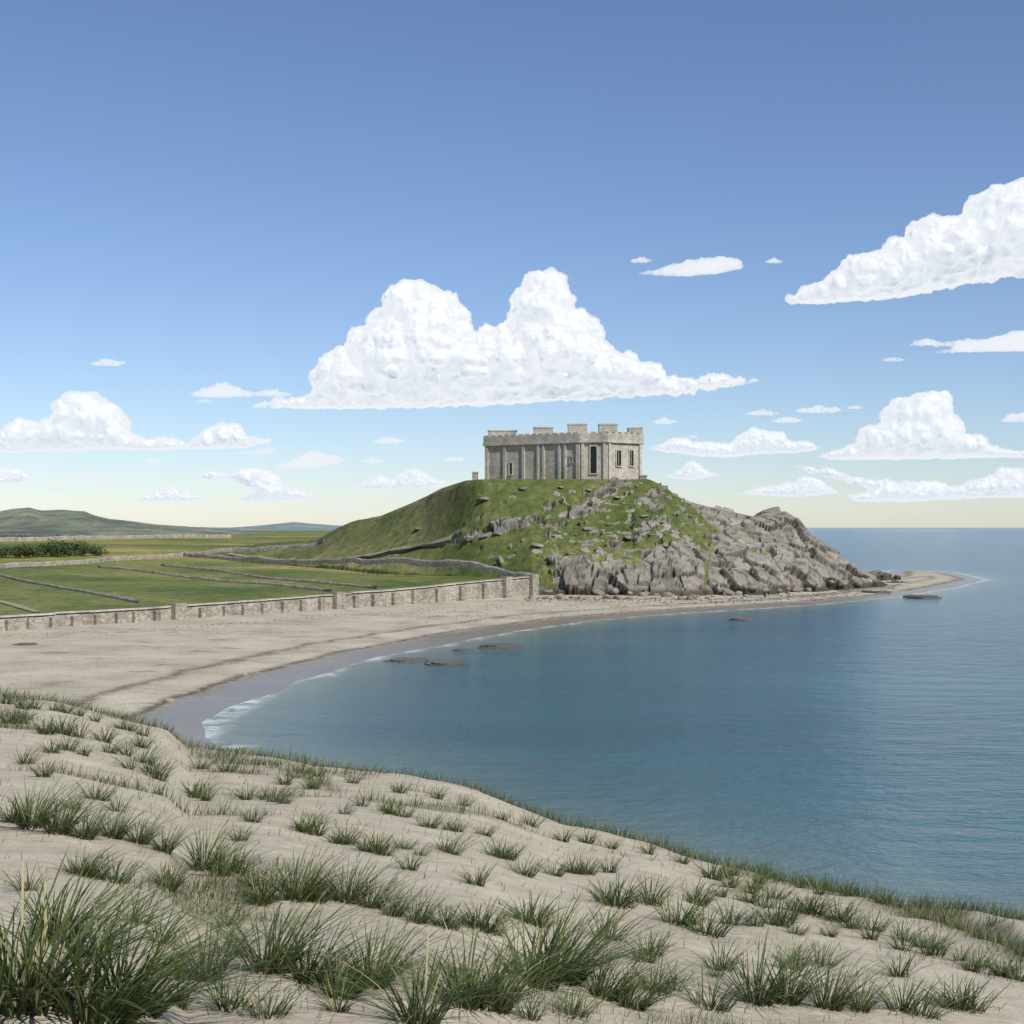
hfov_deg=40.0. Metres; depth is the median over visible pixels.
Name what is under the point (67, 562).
field wall
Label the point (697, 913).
grass tuft
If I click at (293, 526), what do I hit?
distant hills
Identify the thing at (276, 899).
grass tuft
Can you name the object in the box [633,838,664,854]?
grass tuft
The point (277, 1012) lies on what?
grass tuft
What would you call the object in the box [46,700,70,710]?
grass tuft
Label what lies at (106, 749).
grass tuft
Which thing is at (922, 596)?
rock
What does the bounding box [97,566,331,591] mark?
field wall
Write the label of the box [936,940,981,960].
grass tuft
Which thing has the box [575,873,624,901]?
grass tuft
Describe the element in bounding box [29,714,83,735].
grass tuft
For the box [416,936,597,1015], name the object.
grass tuft
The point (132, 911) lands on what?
grass tuft
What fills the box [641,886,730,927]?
grass tuft
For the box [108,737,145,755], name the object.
grass tuft
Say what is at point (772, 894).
grass tuft
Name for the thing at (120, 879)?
grass tuft
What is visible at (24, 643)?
rock
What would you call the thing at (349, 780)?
grass tuft
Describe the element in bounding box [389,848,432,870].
grass tuft
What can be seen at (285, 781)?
grass tuft
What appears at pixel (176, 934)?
grass tuft
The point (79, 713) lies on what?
grass tuft
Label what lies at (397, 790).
grass tuft
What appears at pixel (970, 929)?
grass
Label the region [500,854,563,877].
grass tuft
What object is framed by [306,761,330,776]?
grass tuft
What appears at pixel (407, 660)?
rock
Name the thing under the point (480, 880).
grass tuft
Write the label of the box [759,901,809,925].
grass tuft
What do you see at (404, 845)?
grass tuft
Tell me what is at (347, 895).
grass tuft
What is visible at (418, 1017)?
grass tuft
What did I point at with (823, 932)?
grass tuft
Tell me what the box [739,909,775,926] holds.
grass tuft
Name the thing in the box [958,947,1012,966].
grass tuft
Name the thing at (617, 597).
boulder
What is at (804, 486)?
cloud
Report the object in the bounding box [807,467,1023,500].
cloud
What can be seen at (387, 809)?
grass tuft
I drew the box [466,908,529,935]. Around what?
grass tuft
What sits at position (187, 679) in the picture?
ground
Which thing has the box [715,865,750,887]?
grass tuft
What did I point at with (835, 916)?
grass tuft
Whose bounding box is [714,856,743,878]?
grass tuft
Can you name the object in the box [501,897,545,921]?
grass tuft
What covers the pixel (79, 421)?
cloud
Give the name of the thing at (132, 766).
grass tuft
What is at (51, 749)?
grass tuft
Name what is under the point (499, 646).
rock
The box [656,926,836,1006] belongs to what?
grass tuft
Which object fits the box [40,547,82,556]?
bush
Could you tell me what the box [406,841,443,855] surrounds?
grass tuft
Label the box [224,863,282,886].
grass tuft
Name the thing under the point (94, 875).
grass tuft
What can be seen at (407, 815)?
grass tuft
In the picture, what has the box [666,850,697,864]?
grass tuft
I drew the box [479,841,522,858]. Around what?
grass tuft
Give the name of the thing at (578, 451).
castle
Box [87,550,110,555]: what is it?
bush
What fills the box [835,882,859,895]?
grass tuft
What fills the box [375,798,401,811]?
grass tuft
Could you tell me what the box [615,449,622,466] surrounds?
window
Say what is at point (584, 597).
boulder
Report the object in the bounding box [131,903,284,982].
grass tuft
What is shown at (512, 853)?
grass tuft
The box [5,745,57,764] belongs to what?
grass tuft
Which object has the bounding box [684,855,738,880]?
grass tuft
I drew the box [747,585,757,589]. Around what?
boulder
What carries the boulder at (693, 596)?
on the ground at (187, 679)
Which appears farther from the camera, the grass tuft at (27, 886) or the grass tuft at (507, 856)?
the grass tuft at (507, 856)
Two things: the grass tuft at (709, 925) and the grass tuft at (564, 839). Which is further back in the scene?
the grass tuft at (564, 839)
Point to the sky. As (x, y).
(202, 202)
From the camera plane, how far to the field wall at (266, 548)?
567.07 m
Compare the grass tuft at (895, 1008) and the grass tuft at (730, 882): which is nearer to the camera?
the grass tuft at (895, 1008)
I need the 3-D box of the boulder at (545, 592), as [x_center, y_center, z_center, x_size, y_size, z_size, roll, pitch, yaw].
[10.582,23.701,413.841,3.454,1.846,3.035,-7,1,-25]
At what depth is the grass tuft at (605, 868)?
23.58 m
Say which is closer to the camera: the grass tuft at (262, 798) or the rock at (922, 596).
the grass tuft at (262, 798)
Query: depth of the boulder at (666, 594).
403.30 m
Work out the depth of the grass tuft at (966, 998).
13.44 m
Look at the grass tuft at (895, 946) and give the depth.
18.98 m
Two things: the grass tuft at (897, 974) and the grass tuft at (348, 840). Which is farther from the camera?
the grass tuft at (348, 840)
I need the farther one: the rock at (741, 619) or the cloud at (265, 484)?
the cloud at (265, 484)
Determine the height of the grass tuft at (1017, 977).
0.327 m
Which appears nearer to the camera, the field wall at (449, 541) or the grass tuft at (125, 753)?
the grass tuft at (125, 753)
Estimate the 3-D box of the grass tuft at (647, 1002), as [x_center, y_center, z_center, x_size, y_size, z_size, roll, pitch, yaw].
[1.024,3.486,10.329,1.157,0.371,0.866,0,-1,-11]
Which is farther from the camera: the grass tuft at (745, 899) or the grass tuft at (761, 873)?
the grass tuft at (761, 873)
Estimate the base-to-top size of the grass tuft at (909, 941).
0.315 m
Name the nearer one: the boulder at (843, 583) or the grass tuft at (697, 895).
the grass tuft at (697, 895)
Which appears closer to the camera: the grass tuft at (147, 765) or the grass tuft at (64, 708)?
the grass tuft at (147, 765)
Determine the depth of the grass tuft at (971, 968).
16.54 m
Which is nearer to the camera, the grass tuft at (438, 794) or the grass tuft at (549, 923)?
the grass tuft at (549, 923)
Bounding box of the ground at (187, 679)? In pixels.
[0,530,981,750]
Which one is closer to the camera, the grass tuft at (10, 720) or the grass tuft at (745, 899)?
the grass tuft at (745, 899)
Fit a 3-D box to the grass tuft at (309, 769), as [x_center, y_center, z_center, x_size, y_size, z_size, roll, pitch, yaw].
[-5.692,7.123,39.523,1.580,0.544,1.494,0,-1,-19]
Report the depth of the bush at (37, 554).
542.99 m
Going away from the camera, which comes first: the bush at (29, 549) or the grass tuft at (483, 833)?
the grass tuft at (483, 833)
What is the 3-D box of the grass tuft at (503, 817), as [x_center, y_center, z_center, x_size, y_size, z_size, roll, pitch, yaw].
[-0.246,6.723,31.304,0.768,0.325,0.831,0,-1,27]
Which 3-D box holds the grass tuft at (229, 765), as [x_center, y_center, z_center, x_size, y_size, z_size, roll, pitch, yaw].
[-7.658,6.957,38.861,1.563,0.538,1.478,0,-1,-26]
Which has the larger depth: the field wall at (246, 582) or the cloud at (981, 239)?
the cloud at (981, 239)
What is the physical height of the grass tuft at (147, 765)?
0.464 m
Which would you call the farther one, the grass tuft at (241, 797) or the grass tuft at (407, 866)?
the grass tuft at (241, 797)
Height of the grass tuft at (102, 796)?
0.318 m
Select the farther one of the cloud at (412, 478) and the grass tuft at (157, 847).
the cloud at (412, 478)
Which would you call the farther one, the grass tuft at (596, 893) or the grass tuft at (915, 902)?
the grass tuft at (915, 902)
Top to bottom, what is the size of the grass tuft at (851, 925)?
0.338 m
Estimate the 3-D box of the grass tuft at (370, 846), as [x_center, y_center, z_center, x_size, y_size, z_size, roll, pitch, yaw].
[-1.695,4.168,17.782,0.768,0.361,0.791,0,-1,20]
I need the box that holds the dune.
[0,697,1023,1023]
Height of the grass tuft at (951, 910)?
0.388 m
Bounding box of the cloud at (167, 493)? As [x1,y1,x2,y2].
[138,487,201,500]
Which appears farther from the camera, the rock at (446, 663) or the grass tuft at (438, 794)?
the rock at (446, 663)
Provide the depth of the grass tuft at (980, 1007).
13.44 m
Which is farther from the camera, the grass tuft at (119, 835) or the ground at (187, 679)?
the ground at (187, 679)
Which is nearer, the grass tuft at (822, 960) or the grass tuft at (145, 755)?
the grass tuft at (822, 960)
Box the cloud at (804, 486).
[750,477,830,495]
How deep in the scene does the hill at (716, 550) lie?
449.39 m
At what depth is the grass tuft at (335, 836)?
18.76 m
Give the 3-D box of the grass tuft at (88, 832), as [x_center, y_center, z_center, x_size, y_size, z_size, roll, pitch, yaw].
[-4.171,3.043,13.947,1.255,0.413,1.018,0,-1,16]
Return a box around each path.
[0,600,41,611]
[228,533,453,558]
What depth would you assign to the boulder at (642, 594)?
406.50 m
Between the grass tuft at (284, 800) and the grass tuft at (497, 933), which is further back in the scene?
the grass tuft at (284, 800)
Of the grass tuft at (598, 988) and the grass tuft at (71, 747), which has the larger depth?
the grass tuft at (71, 747)
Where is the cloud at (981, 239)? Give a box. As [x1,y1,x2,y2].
[788,180,1023,301]
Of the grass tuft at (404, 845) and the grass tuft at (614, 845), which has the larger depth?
the grass tuft at (614, 845)
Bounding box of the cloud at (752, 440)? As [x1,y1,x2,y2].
[656,428,813,455]
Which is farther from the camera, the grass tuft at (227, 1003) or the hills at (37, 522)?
the hills at (37, 522)
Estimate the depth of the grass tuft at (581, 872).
22.22 m
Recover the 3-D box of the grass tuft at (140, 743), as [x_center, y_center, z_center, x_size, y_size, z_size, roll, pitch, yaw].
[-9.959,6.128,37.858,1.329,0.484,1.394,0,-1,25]
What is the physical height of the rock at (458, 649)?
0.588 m
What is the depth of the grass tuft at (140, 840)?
14.30 m
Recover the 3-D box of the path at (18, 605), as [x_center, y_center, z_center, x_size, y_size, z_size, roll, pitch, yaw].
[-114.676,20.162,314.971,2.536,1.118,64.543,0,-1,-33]
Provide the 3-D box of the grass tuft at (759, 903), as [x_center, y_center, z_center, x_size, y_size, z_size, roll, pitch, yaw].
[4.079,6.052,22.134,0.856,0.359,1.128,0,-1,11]
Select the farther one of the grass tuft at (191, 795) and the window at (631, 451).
the window at (631, 451)
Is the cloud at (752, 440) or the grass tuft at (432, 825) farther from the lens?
the cloud at (752, 440)
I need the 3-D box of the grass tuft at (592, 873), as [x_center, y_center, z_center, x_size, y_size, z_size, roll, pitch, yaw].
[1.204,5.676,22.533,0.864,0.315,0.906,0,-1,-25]
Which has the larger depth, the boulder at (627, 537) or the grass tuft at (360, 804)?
the boulder at (627, 537)
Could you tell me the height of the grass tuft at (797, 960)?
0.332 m
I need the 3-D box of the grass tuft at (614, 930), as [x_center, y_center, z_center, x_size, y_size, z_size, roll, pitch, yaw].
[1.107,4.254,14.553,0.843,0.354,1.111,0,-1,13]
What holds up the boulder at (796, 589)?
on the ground at (187, 679)
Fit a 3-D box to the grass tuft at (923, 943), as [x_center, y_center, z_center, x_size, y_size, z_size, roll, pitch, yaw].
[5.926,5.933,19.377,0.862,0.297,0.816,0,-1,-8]
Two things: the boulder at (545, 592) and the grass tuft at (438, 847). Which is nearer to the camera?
the grass tuft at (438, 847)
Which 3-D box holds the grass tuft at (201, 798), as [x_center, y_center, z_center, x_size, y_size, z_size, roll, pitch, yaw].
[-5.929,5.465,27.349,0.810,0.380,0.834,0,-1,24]
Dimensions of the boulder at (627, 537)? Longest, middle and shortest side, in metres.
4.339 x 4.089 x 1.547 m
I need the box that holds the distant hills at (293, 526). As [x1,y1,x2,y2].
[196,522,340,530]
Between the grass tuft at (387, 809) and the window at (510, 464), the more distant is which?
the window at (510, 464)
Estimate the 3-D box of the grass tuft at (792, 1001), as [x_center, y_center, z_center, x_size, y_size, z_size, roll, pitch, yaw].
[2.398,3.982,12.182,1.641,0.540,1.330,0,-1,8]
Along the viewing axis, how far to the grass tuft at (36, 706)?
45.54 m
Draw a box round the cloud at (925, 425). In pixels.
[820,391,1023,458]
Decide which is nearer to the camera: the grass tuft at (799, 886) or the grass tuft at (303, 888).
the grass tuft at (303, 888)
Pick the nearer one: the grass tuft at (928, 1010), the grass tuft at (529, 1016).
the grass tuft at (529, 1016)
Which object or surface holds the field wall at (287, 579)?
on the ground at (187, 679)
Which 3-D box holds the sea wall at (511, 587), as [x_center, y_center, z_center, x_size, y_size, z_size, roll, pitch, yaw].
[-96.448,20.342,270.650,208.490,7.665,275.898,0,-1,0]
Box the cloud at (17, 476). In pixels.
[0,469,29,482]
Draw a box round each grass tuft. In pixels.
[0,689,29,704]
[0,707,27,724]
[0,771,110,829]
[0,784,122,834]
[0,793,47,822]
[0,844,196,1018]
[0,852,216,1015]
[0,856,198,944]
[0,862,65,890]
[0,885,339,1023]
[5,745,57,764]
[6,693,45,709]
[6,706,42,724]
[15,887,369,1018]
[22,716,74,734]
[27,698,50,709]
[27,739,73,753]
[27,892,178,958]
[28,758,61,776]
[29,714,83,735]
[38,803,148,840]
[43,844,142,877]
[45,848,117,874]
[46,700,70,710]
[49,734,87,751]
[51,700,79,713]
[56,791,89,809]
[61,854,131,879]
[63,719,103,737]
[70,742,95,756]
[72,703,88,716]
[73,777,130,800]
[75,805,157,839]
[80,853,160,883]
[87,711,106,722]
[88,722,122,743]
[88,737,137,753]
[98,790,141,812]
[108,718,128,728]
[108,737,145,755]
[109,751,142,769]
[109,808,184,844]
[117,888,192,924]
[118,719,142,731]
[119,905,228,943]
[122,721,157,736]
[124,731,163,748]
[127,742,182,764]
[129,822,214,854]
[131,758,180,781]
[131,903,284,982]
[135,754,180,775]
[137,940,237,982]
[138,818,286,870]
[138,859,215,892]
[159,976,205,1010]
[168,883,402,975]
[169,833,285,876]
[178,775,225,798]
[181,958,324,1014]
[183,779,224,793]
[188,755,220,768]
[190,785,218,800]
[193,900,268,927]
[200,845,272,873]
[208,754,252,771]
[208,917,278,957]
[218,840,371,902]
[223,783,275,799]
[224,823,260,841]
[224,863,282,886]
[229,870,295,906]
[229,977,326,1019]
[233,804,275,822]
[238,902,444,985]
[240,874,307,903]
[248,785,284,799]
[253,780,306,801]
[260,861,374,903]
[267,768,298,784]
[269,909,485,989]
[271,788,304,803]
[271,936,422,999]
[275,810,331,830]
[284,755,324,774]
[285,806,332,833]
[290,853,417,904]
[291,771,339,789]
[295,926,531,1023]
[301,815,336,835]
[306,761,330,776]
[311,977,364,1012]
[316,827,357,843]
[320,823,367,845]
[333,800,364,814]
[333,868,432,908]
[341,787,385,806]
[341,832,392,851]
[342,772,367,783]
[352,913,562,1010]
[353,828,396,852]
[354,879,446,916]
[358,836,412,855]
[368,797,414,814]
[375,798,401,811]
[384,884,468,924]
[387,778,420,793]
[387,801,425,817]
[389,833,430,849]
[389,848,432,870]
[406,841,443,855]
[410,808,454,828]
[414,900,481,930]
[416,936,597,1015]
[420,832,489,854]
[420,900,468,927]
[426,783,449,799]
[426,836,458,851]
[436,818,474,831]
[439,816,470,829]
[440,888,677,991]
[442,893,533,933]
[448,904,500,927]
[450,859,500,886]
[454,794,482,806]
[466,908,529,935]
[469,822,500,836]
[477,898,684,986]
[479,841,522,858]
[482,836,541,860]
[486,889,578,927]
[492,806,518,820]
[496,986,572,1021]
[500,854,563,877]
[501,844,527,859]
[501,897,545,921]
[517,811,552,827]
[525,902,575,927]
[534,857,575,876]
[545,979,621,1019]
[548,825,574,842]
[554,855,594,873]
[557,938,689,1001]
[560,853,610,874]
[569,871,663,909]
[570,856,614,875]
[574,828,603,843]
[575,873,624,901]
[575,957,713,1011]
[583,852,633,872]
[585,903,661,940]
[603,834,623,849]
[605,886,658,908]
[611,956,705,995]
[613,874,685,906]
[614,926,692,963]
[622,930,682,956]
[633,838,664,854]
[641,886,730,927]
[646,958,710,991]
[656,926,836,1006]
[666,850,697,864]
[670,967,778,1013]
[673,898,770,937]
[675,874,741,907]
[676,905,720,924]
[677,884,728,902]
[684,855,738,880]
[685,939,759,971]
[689,956,739,976]
[699,936,890,1005]
[707,880,739,897]
[709,898,779,925]
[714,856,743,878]
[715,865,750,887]
[723,860,753,875]
[727,881,776,903]
[736,873,764,893]
[736,890,818,927]
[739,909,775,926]
[743,870,782,888]
[745,868,771,883]
[745,884,794,908]
[752,950,910,1011]
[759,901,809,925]
[760,878,806,899]
[761,935,823,970]
[777,890,809,910]
[779,917,820,935]
[781,946,821,966]
[783,874,808,887]
[785,885,847,916]
[785,889,825,913]
[797,876,841,894]
[804,936,866,967]
[807,899,860,920]
[808,893,878,922]
[816,915,846,937]
[820,967,920,1013]
[825,906,874,929]
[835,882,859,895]
[839,912,894,940]
[854,909,903,931]
[862,946,938,977]
[863,889,898,903]
[864,964,954,1013]
[874,924,934,951]
[881,917,938,941]
[884,982,980,1018]
[888,924,951,947]
[895,927,971,956]
[899,894,926,908]
[912,928,967,950]
[913,974,1000,1010]
[917,966,1001,1010]
[932,945,1006,972]
[936,901,969,917]
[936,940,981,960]
[943,980,1010,1013]
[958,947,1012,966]
[978,947,1023,976]
[981,909,1016,925]
[984,956,1023,978]
[988,954,1023,981]
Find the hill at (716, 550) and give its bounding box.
[183,477,923,595]
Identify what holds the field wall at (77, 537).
on the ground at (187, 679)
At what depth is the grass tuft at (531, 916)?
13.72 m
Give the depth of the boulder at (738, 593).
416.49 m
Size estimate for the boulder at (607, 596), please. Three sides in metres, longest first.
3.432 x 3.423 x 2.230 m
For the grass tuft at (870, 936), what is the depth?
19.60 m
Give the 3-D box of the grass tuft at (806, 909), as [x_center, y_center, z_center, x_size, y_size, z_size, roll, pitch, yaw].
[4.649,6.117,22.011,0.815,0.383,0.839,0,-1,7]
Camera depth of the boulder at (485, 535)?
444.17 m
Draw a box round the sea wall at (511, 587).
[0,574,538,630]
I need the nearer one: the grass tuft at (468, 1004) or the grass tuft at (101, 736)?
the grass tuft at (468, 1004)
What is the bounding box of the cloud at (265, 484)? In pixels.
[201,468,312,500]
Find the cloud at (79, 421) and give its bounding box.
[0,393,269,450]
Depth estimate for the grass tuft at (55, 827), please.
13.89 m
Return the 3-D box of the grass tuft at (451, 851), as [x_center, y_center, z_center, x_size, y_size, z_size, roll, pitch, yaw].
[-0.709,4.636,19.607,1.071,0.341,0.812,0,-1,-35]
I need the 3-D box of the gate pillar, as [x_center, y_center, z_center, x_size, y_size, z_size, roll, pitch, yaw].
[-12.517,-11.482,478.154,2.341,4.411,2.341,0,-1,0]
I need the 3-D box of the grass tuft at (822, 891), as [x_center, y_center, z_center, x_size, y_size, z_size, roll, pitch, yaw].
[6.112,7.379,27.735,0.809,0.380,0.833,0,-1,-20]
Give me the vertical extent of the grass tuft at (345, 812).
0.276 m
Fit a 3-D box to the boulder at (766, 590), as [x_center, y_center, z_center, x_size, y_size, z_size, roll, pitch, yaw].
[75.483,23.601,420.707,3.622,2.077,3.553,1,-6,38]
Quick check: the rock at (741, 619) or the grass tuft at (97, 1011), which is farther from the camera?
the rock at (741, 619)
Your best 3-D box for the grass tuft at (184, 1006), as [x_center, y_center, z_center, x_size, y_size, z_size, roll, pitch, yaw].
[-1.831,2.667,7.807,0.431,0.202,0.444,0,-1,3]
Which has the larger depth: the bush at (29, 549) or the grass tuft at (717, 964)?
the bush at (29, 549)
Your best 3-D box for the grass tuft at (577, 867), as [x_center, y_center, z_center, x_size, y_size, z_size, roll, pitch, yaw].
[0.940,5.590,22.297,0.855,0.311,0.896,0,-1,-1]
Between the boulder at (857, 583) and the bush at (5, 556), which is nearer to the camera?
the boulder at (857, 583)
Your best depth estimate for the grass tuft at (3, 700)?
47.05 m
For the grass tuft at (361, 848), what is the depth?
18.08 m
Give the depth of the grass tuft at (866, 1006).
12.33 m
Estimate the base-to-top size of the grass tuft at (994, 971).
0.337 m
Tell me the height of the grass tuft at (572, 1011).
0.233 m
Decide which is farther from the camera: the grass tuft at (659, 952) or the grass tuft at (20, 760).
the grass tuft at (20, 760)
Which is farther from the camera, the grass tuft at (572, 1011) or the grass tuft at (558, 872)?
the grass tuft at (558, 872)
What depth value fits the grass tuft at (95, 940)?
8.54 m
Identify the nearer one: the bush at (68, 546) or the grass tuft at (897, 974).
the grass tuft at (897, 974)
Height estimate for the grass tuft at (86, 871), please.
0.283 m
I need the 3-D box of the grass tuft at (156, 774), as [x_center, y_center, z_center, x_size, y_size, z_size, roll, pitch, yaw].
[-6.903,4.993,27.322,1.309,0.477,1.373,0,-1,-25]
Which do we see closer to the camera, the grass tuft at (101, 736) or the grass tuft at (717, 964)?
the grass tuft at (717, 964)
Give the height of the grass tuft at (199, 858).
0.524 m
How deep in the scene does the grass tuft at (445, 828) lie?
25.31 m
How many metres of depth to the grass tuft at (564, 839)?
31.71 m
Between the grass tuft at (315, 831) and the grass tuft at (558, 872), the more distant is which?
the grass tuft at (558, 872)
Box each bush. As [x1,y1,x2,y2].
[0,543,47,557]
[0,547,30,557]
[15,542,83,556]
[18,550,47,556]
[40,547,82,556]
[46,538,106,555]
[74,544,102,555]
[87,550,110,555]
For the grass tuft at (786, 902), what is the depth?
22.32 m
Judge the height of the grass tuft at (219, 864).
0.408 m
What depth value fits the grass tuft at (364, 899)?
12.63 m
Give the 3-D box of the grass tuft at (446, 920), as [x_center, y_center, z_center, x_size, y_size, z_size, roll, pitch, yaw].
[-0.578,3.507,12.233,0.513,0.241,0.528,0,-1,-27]
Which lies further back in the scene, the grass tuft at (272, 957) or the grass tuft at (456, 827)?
the grass tuft at (456, 827)
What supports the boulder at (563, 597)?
on the ground at (187, 679)
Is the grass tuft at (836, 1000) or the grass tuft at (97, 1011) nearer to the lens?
the grass tuft at (97, 1011)
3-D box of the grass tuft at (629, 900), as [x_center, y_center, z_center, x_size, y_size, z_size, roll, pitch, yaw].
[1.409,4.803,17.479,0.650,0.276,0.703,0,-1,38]
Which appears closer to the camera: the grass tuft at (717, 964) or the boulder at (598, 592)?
the grass tuft at (717, 964)
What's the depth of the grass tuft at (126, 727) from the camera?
44.62 m
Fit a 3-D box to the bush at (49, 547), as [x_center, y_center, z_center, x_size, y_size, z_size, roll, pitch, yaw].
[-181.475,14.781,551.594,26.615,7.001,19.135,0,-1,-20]
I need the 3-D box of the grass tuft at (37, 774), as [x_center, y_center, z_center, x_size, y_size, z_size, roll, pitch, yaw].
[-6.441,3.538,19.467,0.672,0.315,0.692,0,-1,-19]
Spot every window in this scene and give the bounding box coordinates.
[508,462,512,474]
[589,445,597,473]
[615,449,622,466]
[628,449,634,466]
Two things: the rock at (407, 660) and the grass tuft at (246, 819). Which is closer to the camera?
the grass tuft at (246, 819)
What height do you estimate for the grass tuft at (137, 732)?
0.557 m
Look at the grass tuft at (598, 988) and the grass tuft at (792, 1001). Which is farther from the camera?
the grass tuft at (792, 1001)
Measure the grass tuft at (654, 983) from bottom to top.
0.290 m
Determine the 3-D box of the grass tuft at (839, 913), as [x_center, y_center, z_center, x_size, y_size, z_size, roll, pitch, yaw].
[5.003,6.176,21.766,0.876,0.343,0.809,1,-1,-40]
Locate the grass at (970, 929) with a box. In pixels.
[0,683,1023,1023]
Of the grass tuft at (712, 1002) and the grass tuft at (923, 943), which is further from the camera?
the grass tuft at (923, 943)
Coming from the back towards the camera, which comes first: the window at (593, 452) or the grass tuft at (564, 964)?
the window at (593, 452)
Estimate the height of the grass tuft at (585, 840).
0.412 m
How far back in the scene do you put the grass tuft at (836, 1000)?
12.10 m
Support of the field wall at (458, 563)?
on the ground at (187, 679)
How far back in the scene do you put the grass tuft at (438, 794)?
34.66 m
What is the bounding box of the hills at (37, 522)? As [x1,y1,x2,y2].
[0,508,267,534]
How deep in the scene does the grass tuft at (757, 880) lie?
27.40 m
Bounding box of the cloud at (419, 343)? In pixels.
[254,271,743,407]
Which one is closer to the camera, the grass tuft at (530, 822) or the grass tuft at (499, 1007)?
the grass tuft at (499, 1007)
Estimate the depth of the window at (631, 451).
471.41 m
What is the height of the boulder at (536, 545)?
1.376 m
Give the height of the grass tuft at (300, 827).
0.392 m
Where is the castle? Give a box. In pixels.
[483,424,643,478]
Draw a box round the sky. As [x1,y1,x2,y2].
[0,0,1023,527]
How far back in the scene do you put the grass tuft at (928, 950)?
18.93 m
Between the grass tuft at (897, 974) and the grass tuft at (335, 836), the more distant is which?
the grass tuft at (335, 836)
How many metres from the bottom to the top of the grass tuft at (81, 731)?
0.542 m
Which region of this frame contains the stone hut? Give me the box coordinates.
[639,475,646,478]
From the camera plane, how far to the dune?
16.21 m
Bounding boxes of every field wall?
[0,534,58,536]
[0,534,230,540]
[0,552,182,568]
[0,574,139,603]
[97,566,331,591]
[161,564,377,588]
[183,538,323,555]
[185,551,531,577]
[334,538,456,558]
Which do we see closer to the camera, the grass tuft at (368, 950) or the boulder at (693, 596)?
the grass tuft at (368, 950)
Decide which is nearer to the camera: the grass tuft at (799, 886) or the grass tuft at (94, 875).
the grass tuft at (94, 875)
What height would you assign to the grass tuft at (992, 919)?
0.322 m
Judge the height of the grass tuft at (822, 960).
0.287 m
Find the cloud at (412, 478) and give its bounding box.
[361,470,444,488]
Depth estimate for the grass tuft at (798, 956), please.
15.10 m
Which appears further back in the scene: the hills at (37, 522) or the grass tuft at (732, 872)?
the hills at (37, 522)
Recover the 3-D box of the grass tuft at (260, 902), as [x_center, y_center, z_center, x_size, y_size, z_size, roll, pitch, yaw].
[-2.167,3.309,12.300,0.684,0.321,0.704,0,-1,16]
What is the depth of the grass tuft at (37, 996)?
6.86 m
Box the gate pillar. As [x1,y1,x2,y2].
[472,472,478,479]
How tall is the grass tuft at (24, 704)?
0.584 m
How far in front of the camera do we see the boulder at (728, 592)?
413.62 m
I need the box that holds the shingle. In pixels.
[2,585,894,640]
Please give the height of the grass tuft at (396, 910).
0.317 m
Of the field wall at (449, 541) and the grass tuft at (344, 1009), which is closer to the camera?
the grass tuft at (344, 1009)
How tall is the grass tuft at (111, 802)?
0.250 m
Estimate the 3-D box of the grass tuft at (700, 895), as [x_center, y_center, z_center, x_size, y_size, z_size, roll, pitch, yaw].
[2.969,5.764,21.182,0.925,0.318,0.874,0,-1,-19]
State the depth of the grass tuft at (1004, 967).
16.72 m
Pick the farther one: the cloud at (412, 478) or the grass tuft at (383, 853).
the cloud at (412, 478)
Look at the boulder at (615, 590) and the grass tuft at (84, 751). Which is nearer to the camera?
the grass tuft at (84, 751)
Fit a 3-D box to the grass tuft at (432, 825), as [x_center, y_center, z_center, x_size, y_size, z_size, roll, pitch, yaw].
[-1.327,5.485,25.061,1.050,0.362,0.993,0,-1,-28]
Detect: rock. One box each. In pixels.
[12,642,36,644]
[384,657,429,662]
[424,660,469,665]
[451,648,475,650]
[479,643,522,648]
[729,617,754,620]
[861,590,890,593]
[903,594,941,598]
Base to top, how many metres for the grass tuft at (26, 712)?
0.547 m
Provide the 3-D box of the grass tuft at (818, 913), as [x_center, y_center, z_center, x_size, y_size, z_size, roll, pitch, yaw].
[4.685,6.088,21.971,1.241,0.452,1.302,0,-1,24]
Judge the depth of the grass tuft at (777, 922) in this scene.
19.56 m
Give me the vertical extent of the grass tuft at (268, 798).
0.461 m
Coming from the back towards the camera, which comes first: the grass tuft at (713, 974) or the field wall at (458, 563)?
the field wall at (458, 563)
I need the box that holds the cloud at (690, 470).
[672,463,711,477]
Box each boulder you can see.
[464,536,474,541]
[478,497,488,500]
[480,533,489,537]
[531,543,543,546]
[542,589,552,594]
[559,595,568,598]
[578,595,588,598]
[591,589,603,595]
[602,594,613,598]
[608,587,618,593]
[614,595,622,598]
[623,535,632,539]
[638,592,647,595]
[661,592,671,596]
[687,594,696,598]
[722,589,734,595]
[734,591,742,594]
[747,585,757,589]
[763,587,769,593]
[792,586,802,591]
[837,580,847,586]
[854,579,861,585]
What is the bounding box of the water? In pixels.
[202,528,1023,917]
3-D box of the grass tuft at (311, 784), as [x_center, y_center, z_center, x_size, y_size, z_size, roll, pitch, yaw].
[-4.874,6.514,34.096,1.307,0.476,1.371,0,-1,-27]

